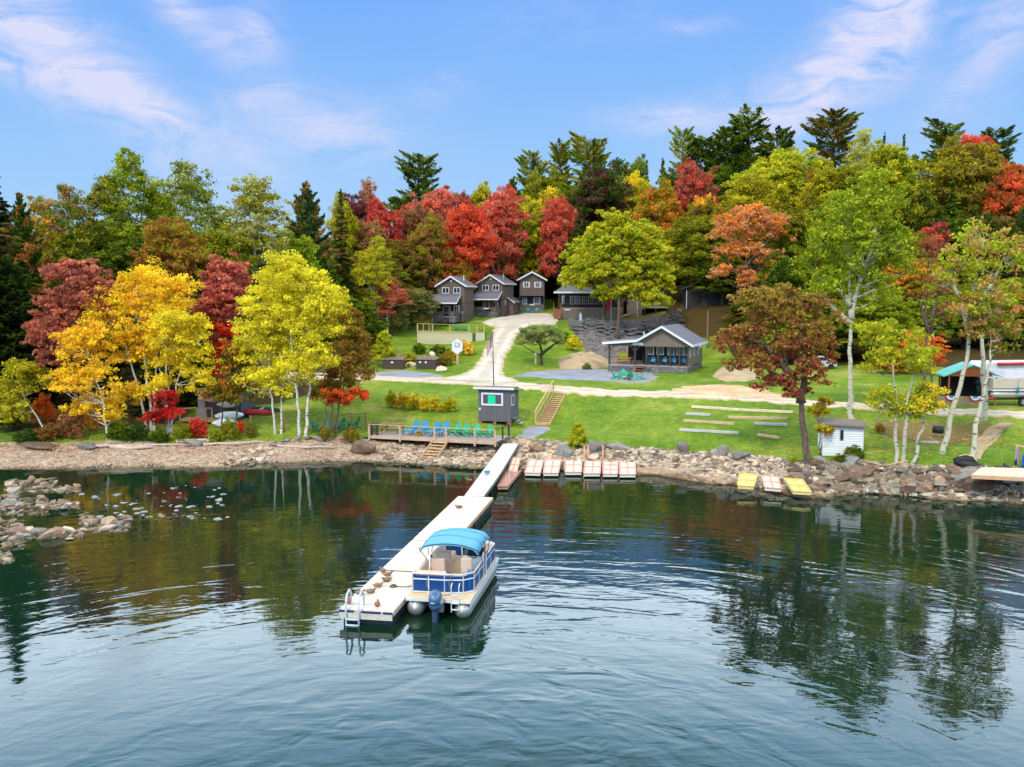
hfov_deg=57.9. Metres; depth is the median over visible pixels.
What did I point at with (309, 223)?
cedar tree
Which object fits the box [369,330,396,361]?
cedar shrub
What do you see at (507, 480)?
plank float
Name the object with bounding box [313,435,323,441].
rock
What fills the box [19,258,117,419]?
maple tree
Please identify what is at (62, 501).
rock
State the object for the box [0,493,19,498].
rock
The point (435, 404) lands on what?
shrub
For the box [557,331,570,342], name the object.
shrub
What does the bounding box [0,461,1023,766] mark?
lake water
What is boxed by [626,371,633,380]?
adirondack chair
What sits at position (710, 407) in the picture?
timber
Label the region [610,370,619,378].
adirondack chair
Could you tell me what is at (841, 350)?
broadleaf tree
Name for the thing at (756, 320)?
broadleaf tree
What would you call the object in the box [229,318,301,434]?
birch tree
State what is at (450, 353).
shrub
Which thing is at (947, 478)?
rock
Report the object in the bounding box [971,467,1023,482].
plank platform
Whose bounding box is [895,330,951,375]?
broadleaf tree
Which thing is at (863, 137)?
hardwood tree
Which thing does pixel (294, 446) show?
driftwood log
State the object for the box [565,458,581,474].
dock panel
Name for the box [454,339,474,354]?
shrub
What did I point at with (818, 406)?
sapling
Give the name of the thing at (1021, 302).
broadleaf tree
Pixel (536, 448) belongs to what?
rock
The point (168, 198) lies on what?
broadleaf tree
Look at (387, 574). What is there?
duck
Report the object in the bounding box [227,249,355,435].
birch tree
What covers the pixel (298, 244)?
broadleaf tree
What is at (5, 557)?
shoal stones
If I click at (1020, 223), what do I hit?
cedar tree
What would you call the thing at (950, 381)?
pavilion
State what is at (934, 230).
maple tree
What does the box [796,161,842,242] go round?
broadleaf tree
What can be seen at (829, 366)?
parked car
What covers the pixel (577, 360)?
sand pile
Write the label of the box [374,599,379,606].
duck
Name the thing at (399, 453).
rock
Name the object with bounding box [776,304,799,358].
broadleaf tree
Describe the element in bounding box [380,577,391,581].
duck
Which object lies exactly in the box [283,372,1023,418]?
gravel road
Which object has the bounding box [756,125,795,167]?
pine tree
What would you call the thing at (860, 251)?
hardwood tree
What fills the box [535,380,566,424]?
lawn stairs
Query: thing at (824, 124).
pine tree
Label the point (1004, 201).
broadleaf tree
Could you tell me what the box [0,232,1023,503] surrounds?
ground
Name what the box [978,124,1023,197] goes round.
pine tree
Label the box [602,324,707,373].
stone based cabin
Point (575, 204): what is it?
hardwood tree
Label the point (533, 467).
dock panel
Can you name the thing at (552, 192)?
broadleaf tree
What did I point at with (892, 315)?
broadleaf tree
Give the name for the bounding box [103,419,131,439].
shrub
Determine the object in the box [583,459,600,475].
dock panel
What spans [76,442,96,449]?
rock
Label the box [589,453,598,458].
rock
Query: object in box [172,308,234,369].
broadleaf tree
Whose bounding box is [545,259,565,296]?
cedar tree
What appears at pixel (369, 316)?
broadleaf tree
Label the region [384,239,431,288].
broadleaf tree
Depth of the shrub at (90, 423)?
73.23 m
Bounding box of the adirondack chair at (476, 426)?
[468,423,480,437]
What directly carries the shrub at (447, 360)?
on the ground
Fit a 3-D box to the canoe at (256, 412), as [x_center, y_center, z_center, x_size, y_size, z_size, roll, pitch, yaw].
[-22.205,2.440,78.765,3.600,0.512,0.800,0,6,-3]
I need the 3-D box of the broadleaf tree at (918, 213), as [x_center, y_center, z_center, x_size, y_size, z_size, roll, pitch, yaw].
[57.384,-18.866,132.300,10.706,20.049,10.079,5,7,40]
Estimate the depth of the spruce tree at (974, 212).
123.55 m
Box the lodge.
[554,275,667,318]
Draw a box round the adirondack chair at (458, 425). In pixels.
[449,423,461,436]
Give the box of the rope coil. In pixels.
[389,584,411,587]
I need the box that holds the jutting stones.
[217,447,275,469]
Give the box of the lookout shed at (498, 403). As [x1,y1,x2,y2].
[473,386,523,426]
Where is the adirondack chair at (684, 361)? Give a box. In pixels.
[680,357,686,365]
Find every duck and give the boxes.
[366,588,375,593]
[372,582,384,587]
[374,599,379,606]
[379,566,385,572]
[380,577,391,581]
[382,570,393,576]
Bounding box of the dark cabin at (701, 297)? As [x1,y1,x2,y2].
[680,281,736,308]
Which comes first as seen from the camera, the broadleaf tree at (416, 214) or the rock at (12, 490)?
the rock at (12, 490)
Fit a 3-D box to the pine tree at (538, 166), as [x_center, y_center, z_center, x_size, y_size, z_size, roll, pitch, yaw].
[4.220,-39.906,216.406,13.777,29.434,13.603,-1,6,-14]
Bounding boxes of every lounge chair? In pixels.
[402,420,420,435]
[413,421,428,435]
[424,421,441,436]
[436,422,450,436]
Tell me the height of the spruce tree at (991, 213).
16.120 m
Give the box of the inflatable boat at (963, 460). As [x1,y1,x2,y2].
[953,454,984,466]
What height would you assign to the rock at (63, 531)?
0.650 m
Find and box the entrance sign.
[452,339,462,364]
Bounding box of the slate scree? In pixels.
[572,309,681,363]
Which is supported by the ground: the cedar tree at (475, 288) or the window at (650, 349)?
the cedar tree at (475, 288)
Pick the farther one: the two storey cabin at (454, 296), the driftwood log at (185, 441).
the two storey cabin at (454, 296)
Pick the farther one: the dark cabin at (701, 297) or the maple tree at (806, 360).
the dark cabin at (701, 297)
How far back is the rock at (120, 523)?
48.97 m
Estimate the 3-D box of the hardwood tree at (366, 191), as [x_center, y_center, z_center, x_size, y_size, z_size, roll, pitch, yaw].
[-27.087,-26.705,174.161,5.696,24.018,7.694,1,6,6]
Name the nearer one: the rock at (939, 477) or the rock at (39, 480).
the rock at (939, 477)
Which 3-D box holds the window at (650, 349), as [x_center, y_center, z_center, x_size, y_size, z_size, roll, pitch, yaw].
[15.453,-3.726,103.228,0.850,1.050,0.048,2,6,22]
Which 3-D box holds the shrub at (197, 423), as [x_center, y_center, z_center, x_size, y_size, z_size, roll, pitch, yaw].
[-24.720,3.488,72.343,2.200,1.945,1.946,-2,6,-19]
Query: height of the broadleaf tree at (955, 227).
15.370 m
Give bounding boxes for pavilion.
[934,362,1002,405]
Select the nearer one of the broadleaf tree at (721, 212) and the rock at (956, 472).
the rock at (956, 472)
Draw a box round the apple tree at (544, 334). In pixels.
[513,323,565,364]
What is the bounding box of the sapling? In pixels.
[805,395,835,455]
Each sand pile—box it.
[558,351,610,368]
[712,363,760,381]
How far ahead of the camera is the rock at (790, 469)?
59.82 m
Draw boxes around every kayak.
[211,418,236,426]
[214,411,243,418]
[217,401,237,407]
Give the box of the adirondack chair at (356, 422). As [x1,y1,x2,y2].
[347,416,360,428]
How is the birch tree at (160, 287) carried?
on the ground
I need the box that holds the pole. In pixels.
[706,311,708,348]
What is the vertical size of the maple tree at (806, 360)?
12.411 m
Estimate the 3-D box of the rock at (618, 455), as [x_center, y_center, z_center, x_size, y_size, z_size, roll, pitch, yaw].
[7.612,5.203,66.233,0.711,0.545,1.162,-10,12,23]
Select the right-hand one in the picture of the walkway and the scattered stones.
the walkway
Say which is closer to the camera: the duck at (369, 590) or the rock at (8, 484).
the duck at (369, 590)
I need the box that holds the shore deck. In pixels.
[368,423,509,452]
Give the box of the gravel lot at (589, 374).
[516,369,659,382]
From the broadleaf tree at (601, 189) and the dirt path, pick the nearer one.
the dirt path
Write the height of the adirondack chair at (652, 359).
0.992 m
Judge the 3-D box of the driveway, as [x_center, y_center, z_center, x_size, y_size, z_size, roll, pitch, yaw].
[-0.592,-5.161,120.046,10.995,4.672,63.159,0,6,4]
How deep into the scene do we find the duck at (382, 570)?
38.99 m
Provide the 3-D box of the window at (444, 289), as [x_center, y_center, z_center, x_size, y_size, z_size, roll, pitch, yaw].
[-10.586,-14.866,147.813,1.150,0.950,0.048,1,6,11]
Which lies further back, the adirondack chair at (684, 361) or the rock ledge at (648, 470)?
the adirondack chair at (684, 361)
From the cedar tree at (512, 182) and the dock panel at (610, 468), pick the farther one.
the cedar tree at (512, 182)
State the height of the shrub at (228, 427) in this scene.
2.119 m
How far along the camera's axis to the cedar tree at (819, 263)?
139.22 m
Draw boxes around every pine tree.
[380,150,441,225]
[514,148,551,194]
[546,137,581,200]
[559,130,611,209]
[608,159,629,184]
[657,126,696,197]
[666,135,727,196]
[696,122,753,174]
[719,102,772,179]
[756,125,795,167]
[799,107,865,169]
[913,116,965,188]
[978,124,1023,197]
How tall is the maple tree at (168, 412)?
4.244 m
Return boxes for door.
[198,393,204,416]
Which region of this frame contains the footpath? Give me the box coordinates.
[516,426,550,438]
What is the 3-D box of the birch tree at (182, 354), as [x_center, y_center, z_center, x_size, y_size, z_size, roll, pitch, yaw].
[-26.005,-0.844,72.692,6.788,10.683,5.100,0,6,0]
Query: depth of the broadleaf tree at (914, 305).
108.17 m
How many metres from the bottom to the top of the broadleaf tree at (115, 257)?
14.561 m
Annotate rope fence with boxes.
[249,412,366,431]
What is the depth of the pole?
131.21 m
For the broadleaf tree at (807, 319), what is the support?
on the ground
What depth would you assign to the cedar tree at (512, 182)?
201.57 m
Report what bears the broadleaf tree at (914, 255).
on the ground
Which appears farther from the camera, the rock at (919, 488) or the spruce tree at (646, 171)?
the spruce tree at (646, 171)
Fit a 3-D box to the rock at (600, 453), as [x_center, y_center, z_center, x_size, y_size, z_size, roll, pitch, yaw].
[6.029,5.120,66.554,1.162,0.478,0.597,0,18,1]
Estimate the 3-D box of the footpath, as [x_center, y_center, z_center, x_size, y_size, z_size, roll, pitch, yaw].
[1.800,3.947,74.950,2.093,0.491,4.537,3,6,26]
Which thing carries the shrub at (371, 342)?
on the ground
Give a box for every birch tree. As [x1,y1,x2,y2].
[0,357,55,427]
[37,320,126,438]
[75,255,204,430]
[134,305,224,434]
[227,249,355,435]
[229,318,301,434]
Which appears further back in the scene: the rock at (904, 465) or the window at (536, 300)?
the window at (536, 300)
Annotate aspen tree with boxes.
[787,166,928,418]
[849,317,942,462]
[898,380,950,464]
[922,216,1023,453]
[946,284,1014,420]
[958,303,1023,458]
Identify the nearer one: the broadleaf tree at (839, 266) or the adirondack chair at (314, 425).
the adirondack chair at (314, 425)
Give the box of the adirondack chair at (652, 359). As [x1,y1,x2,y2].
[649,356,655,364]
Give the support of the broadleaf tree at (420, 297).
on the ground
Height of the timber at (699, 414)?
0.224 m
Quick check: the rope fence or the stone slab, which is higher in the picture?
the rope fence
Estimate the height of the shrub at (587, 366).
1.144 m
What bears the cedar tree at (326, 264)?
on the ground
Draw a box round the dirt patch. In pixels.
[668,384,785,397]
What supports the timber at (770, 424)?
on the ground
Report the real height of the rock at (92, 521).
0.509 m
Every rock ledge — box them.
[636,466,731,484]
[779,487,816,499]
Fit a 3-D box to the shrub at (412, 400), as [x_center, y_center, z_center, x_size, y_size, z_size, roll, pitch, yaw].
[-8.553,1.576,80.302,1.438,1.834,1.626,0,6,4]
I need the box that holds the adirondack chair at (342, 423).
[334,418,347,430]
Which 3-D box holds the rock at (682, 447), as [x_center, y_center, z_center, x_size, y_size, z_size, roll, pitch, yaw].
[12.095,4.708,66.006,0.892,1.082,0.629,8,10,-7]
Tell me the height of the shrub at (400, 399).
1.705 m
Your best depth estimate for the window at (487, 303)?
159.92 m
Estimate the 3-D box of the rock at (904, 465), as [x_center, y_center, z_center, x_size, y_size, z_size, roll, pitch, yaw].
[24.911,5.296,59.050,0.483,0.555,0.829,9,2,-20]
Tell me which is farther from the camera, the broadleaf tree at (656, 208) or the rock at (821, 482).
the broadleaf tree at (656, 208)
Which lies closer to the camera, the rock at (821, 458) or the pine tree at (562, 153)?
the rock at (821, 458)
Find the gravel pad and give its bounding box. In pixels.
[374,370,442,377]
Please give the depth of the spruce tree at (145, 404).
79.32 m
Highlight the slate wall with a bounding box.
[568,315,685,338]
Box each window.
[442,287,448,292]
[443,306,450,312]
[453,287,459,292]
[481,392,502,405]
[482,285,488,289]
[483,302,489,308]
[493,285,498,289]
[511,394,513,405]
[522,297,526,303]
[523,282,529,286]
[533,297,539,303]
[534,282,540,286]
[575,296,579,303]
[648,346,653,354]
[656,347,663,354]
[667,347,674,354]
[676,347,683,355]
[692,293,696,299]
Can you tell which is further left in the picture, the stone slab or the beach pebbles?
the beach pebbles
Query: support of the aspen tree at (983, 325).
on the ground
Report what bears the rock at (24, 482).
in the lake water
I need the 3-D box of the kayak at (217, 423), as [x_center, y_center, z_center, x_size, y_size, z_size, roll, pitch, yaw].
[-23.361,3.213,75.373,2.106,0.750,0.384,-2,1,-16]
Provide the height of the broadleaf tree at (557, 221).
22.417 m
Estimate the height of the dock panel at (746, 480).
0.578 m
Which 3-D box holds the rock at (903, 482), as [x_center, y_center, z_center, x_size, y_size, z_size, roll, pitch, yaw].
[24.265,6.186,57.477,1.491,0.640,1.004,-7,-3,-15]
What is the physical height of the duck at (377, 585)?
0.249 m
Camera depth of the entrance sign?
109.69 m
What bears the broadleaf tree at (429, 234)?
on the ground
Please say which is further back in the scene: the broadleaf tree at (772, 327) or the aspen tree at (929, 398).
the broadleaf tree at (772, 327)
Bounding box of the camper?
[969,360,1023,378]
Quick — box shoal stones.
[0,478,130,563]
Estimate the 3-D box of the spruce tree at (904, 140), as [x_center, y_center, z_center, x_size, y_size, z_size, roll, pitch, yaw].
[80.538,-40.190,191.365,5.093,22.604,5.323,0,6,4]
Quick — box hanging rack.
[1014,444,1023,466]
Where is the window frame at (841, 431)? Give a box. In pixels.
[840,430,843,439]
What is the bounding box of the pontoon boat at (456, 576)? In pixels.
[406,528,498,622]
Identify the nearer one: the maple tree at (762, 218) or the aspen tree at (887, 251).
the aspen tree at (887, 251)
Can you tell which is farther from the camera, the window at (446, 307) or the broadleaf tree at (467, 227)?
the broadleaf tree at (467, 227)
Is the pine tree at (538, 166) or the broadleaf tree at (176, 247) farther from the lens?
the pine tree at (538, 166)
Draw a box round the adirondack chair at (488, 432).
[480,424,493,437]
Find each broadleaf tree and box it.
[40,224,113,320]
[67,237,143,328]
[83,329,142,390]
[110,313,145,381]
[120,314,173,374]
[127,216,222,321]
[141,336,206,381]
[152,194,190,224]
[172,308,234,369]
[187,228,267,323]
[194,334,236,378]
[251,231,324,347]
[325,191,359,288]
[328,192,369,290]
[336,294,390,341]
[347,249,410,312]
[348,219,392,311]
[360,194,412,248]
[379,287,441,330]
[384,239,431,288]
[385,267,431,296]
[393,202,433,273]
[400,185,459,251]
[407,210,454,313]
[411,274,441,313]
[422,249,472,293]
[428,199,498,287]
[448,190,474,248]
[453,180,492,263]
[475,183,531,280]
[501,200,552,281]
[520,165,569,215]
[524,182,566,301]
[536,195,577,307]
[561,157,637,247]
[613,154,648,186]
[622,169,650,246]
[624,177,685,286]
[638,228,696,295]
[661,215,730,283]
[674,157,720,222]
[685,196,719,261]
[689,256,756,304]
[691,192,719,213]
[703,206,749,267]
[706,163,736,202]
[718,172,791,286]
[722,302,754,348]
[726,145,830,252]
[738,306,774,348]
[749,250,820,308]
[759,208,827,297]
[759,330,799,362]
[765,304,789,359]
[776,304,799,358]
[776,309,839,348]
[788,300,842,355]
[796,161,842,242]
[801,166,823,265]
[815,162,887,231]
[815,337,857,354]
[822,205,855,299]
[827,315,872,360]
[831,290,912,363]
[832,298,844,353]
[846,297,923,346]
[854,311,921,362]
[861,138,933,236]
[866,257,959,325]
[867,233,937,296]
[882,179,949,264]
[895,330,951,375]
[901,292,960,337]
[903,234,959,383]
[905,134,1021,229]
[929,214,1013,290]
[929,281,1001,347]
[940,317,974,348]
[941,314,977,347]
[954,133,1007,201]
[954,211,1023,278]
[957,316,1023,348]
[970,277,1023,348]
[977,162,1023,226]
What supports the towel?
hanging from the hanging rack
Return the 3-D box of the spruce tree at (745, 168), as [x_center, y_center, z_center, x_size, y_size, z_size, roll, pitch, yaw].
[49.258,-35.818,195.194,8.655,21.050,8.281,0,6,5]
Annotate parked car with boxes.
[817,356,836,368]
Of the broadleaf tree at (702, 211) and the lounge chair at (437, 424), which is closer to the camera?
the lounge chair at (437, 424)
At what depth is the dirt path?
65.61 m
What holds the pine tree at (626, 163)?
on the ground
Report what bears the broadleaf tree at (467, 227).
on the ground
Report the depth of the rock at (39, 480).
60.62 m
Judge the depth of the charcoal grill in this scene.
65.95 m
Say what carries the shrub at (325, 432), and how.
on the ground
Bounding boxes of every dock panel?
[508,457,520,472]
[524,459,543,475]
[543,459,561,475]
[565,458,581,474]
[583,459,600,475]
[603,460,618,476]
[619,460,635,476]
[737,473,757,489]
[761,475,781,491]
[783,477,811,494]
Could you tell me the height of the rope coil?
0.098 m
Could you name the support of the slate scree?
on the ground
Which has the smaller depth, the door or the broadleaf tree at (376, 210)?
the door
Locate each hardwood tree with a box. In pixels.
[24,194,72,284]
[45,182,100,320]
[74,173,145,329]
[90,147,179,264]
[158,158,229,299]
[216,173,297,350]
[350,235,398,312]
[354,176,377,218]
[368,274,413,333]
[568,190,581,229]
[836,198,883,293]
[841,127,877,185]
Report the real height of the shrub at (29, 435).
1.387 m
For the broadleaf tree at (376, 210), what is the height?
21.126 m
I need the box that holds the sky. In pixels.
[0,0,1023,236]
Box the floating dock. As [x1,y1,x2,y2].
[339,496,492,626]
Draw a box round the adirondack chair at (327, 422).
[322,418,331,431]
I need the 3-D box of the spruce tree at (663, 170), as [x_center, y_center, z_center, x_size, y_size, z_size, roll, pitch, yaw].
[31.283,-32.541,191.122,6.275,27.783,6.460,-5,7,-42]
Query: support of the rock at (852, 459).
on the ground
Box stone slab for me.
[919,441,939,443]
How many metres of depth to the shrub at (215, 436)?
70.99 m
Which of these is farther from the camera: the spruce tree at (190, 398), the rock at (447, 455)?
the spruce tree at (190, 398)
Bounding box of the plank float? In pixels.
[497,470,521,488]
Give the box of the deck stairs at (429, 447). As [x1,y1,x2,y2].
[420,439,447,458]
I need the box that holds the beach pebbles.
[0,439,389,468]
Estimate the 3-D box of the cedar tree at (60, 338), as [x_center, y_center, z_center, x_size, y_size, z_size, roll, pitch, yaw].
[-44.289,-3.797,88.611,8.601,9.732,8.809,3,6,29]
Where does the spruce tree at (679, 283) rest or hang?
on the ground
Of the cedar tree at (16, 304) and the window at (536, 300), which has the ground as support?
the cedar tree at (16, 304)
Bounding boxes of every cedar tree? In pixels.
[0,192,64,296]
[0,255,68,404]
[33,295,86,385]
[277,180,341,321]
[292,250,332,337]
[302,256,348,344]
[468,260,487,305]
[493,264,523,296]
[501,176,521,232]
[542,275,557,295]
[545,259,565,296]
[553,214,606,298]
[815,219,847,301]
[1002,205,1023,279]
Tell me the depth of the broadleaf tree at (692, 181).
169.45 m
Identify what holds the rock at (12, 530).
in the lake water
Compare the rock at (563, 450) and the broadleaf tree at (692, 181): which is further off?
the broadleaf tree at (692, 181)
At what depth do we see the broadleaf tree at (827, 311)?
107.29 m
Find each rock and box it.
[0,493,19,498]
[0,499,20,504]
[5,480,14,486]
[6,487,20,493]
[6,505,19,510]
[6,527,28,534]
[8,536,17,541]
[9,495,17,499]
[15,502,24,506]
[15,532,33,536]
[19,480,31,484]
[19,532,34,538]
[22,441,58,450]
[27,475,35,480]
[30,527,47,533]
[32,485,45,489]
[33,504,47,507]
[35,478,42,483]
[36,495,47,499]
[37,528,60,539]
[54,527,66,536]
[57,499,70,504]
[58,504,75,509]
[63,526,75,531]
[73,483,80,487]
[74,532,84,537]
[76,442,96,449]
[82,518,97,524]
[97,524,117,530]
[101,517,113,525]
[116,520,124,526]
[187,438,203,446]
[256,456,263,461]
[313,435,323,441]
[350,440,375,454]
[383,454,393,459]
[395,451,406,455]
[406,362,415,366]
[436,366,446,370]
[444,453,453,457]
[527,444,544,451]
[556,443,572,456]
[589,440,605,451]
[589,452,601,455]
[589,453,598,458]
[606,442,629,449]
[612,453,623,458]
[676,441,688,453]
[715,445,729,455]
[731,450,750,459]
[787,466,812,471]
[789,473,805,479]
[810,458,825,464]
[810,478,828,487]
[813,455,828,464]
[834,482,845,487]
[835,476,850,481]
[842,453,858,465]
[844,486,851,493]
[845,471,867,480]
[848,464,873,475]
[867,464,876,471]
[891,488,899,494]
[897,462,908,467]
[898,478,912,487]
[915,475,930,480]
[915,482,928,492]
[918,482,932,490]
[933,475,945,485]
[937,474,954,480]
[946,463,960,469]
[949,480,956,485]
[951,466,979,483]
[951,470,960,474]
[961,478,994,491]
[962,465,984,468]
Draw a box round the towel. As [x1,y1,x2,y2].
[1015,448,1018,465]
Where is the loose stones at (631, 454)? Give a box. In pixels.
[379,437,655,474]
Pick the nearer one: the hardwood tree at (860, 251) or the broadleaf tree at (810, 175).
the hardwood tree at (860, 251)
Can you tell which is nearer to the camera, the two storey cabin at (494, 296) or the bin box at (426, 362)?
the bin box at (426, 362)
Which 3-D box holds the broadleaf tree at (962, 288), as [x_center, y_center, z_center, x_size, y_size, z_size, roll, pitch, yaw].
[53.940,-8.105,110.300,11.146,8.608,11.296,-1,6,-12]
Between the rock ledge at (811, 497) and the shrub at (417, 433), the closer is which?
the rock ledge at (811, 497)
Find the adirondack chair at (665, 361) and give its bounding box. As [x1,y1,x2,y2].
[660,356,667,364]
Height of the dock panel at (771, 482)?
0.578 m
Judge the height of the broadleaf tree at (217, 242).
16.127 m
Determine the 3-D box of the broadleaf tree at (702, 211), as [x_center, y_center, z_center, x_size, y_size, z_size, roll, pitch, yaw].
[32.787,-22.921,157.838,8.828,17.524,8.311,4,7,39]
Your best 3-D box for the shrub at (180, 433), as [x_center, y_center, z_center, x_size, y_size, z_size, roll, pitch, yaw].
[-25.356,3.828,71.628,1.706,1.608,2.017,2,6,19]
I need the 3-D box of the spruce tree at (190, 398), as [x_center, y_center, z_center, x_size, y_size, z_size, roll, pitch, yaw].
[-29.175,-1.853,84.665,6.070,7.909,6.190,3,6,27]
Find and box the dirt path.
[976,422,1013,458]
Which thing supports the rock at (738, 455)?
on the ground
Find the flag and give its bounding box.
[487,334,491,355]
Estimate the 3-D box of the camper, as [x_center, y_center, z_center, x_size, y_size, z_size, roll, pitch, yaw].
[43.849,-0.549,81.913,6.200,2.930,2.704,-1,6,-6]
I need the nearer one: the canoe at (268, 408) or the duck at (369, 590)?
the duck at (369, 590)
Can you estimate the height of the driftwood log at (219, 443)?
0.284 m
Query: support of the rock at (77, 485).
in the lake water
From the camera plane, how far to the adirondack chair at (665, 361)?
102.24 m
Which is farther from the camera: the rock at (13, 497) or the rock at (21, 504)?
the rock at (13, 497)
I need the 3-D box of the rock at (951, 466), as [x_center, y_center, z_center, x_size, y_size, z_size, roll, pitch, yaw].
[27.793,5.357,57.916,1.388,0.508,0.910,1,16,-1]
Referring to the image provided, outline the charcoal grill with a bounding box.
[932,425,943,438]
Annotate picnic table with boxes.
[379,422,406,433]
[614,357,631,364]
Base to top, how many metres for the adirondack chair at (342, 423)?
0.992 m
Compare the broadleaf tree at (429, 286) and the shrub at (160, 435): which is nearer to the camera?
the shrub at (160, 435)
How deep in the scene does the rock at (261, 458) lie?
68.01 m
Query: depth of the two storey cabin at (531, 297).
170.80 m
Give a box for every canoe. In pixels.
[244,409,271,414]
[252,406,279,411]
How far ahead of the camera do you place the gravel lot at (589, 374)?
98.25 m
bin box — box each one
[382,356,405,369]
[415,356,438,368]
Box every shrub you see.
[0,401,27,430]
[11,428,43,442]
[30,391,59,423]
[33,422,62,439]
[54,406,86,438]
[83,413,102,430]
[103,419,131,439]
[124,420,150,440]
[149,429,170,442]
[169,423,192,441]
[182,416,208,437]
[205,429,223,442]
[220,416,239,439]
[236,420,244,432]
[242,422,257,437]
[314,426,333,439]
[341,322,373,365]
[341,426,360,441]
[366,321,376,353]
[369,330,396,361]
[379,293,410,334]
[384,390,396,406]
[394,392,405,408]
[399,353,417,361]
[404,392,420,409]
[411,343,426,353]
[415,429,422,442]
[417,395,429,410]
[426,344,449,355]
[428,395,445,411]
[438,353,454,365]
[440,396,457,411]
[444,350,459,358]
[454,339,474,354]
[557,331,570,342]
[564,334,582,349]
[566,421,588,448]
[582,362,592,369]
[787,456,799,462]
[831,453,846,462]
[843,444,866,458]
[868,352,909,373]
[874,423,885,432]
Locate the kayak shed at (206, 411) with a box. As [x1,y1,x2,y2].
[148,382,254,422]
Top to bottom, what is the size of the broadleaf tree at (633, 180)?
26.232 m
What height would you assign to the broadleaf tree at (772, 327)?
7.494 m
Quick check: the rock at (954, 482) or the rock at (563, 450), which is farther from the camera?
the rock at (563, 450)
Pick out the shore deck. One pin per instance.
(453, 438)
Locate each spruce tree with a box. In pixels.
[0,176,51,401]
[60,342,128,404]
[127,355,164,417]
[166,327,218,405]
[332,189,358,298]
[632,160,649,279]
[659,158,667,222]
[674,275,690,286]
[699,197,722,278]
[741,163,759,259]
[902,134,905,156]
[940,178,962,291]
[956,208,982,287]
[976,210,1005,279]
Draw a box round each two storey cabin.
[432,276,476,322]
[474,274,520,316]
[515,271,546,310]
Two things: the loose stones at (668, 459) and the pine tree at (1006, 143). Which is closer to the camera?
the loose stones at (668, 459)
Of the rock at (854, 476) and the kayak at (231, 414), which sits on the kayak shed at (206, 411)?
the kayak at (231, 414)
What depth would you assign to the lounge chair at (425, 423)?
73.21 m
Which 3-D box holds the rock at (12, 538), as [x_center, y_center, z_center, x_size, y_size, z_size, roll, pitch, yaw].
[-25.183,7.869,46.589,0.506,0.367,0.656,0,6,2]
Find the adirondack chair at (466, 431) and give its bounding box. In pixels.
[458,423,470,436]
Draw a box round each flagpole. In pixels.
[492,331,493,385]
[606,299,611,311]
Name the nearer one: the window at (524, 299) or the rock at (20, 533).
the rock at (20, 533)
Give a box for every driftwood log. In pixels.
[78,444,188,447]
[109,445,151,449]
[176,438,205,442]
[203,441,258,445]
[277,445,333,447]
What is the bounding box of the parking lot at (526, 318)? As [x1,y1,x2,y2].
[483,313,558,325]
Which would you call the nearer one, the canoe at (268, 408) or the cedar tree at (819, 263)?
the canoe at (268, 408)
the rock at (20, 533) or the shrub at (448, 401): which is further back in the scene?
the shrub at (448, 401)
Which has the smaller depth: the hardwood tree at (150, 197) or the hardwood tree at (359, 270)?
the hardwood tree at (150, 197)
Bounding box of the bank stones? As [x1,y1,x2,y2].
[779,457,1023,501]
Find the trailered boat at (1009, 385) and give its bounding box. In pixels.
[975,369,1023,406]
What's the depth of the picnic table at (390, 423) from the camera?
73.74 m
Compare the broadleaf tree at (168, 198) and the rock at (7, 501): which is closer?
the rock at (7, 501)
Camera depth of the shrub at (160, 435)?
70.90 m
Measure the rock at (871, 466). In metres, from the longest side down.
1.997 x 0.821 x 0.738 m
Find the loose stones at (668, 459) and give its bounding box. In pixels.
[639,446,1023,503]
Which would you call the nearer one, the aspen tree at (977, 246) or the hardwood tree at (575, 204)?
the aspen tree at (977, 246)
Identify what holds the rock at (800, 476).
on the ground
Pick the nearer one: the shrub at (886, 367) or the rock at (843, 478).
the rock at (843, 478)
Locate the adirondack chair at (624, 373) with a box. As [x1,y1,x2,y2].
[620,368,627,377]
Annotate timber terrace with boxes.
[417,323,485,343]
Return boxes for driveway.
[439,323,544,382]
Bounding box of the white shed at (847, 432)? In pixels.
[815,417,868,455]
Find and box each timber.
[679,428,738,433]
[683,419,734,424]
[686,412,710,415]
[691,405,741,410]
[728,416,787,419]
[732,408,792,412]
[754,422,786,425]
[757,433,779,438]
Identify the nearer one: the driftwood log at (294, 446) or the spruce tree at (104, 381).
the driftwood log at (294, 446)
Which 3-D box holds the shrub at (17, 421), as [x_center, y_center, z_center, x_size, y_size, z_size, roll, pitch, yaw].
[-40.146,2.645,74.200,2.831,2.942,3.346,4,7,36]
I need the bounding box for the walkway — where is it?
[464,427,518,496]
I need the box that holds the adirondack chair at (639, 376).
[636,370,644,379]
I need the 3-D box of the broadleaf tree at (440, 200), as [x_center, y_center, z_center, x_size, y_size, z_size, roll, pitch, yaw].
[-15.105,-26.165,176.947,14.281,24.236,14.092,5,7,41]
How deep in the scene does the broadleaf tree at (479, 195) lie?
185.05 m
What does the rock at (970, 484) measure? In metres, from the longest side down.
1.854 x 1.619 x 1.409 m
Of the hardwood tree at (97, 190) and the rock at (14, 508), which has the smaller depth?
the rock at (14, 508)
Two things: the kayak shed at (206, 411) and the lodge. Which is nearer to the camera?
the kayak shed at (206, 411)
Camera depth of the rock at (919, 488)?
56.53 m
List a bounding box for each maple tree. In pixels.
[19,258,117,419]
[135,389,187,431]
[182,252,255,378]
[195,336,263,432]
[208,319,243,411]
[303,306,377,434]
[319,386,369,426]
[557,238,624,325]
[575,207,678,338]
[704,202,797,317]
[708,281,849,464]
[912,221,952,392]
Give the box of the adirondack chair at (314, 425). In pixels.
[310,419,322,432]
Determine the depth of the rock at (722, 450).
64.03 m
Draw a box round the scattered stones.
[79,485,228,519]

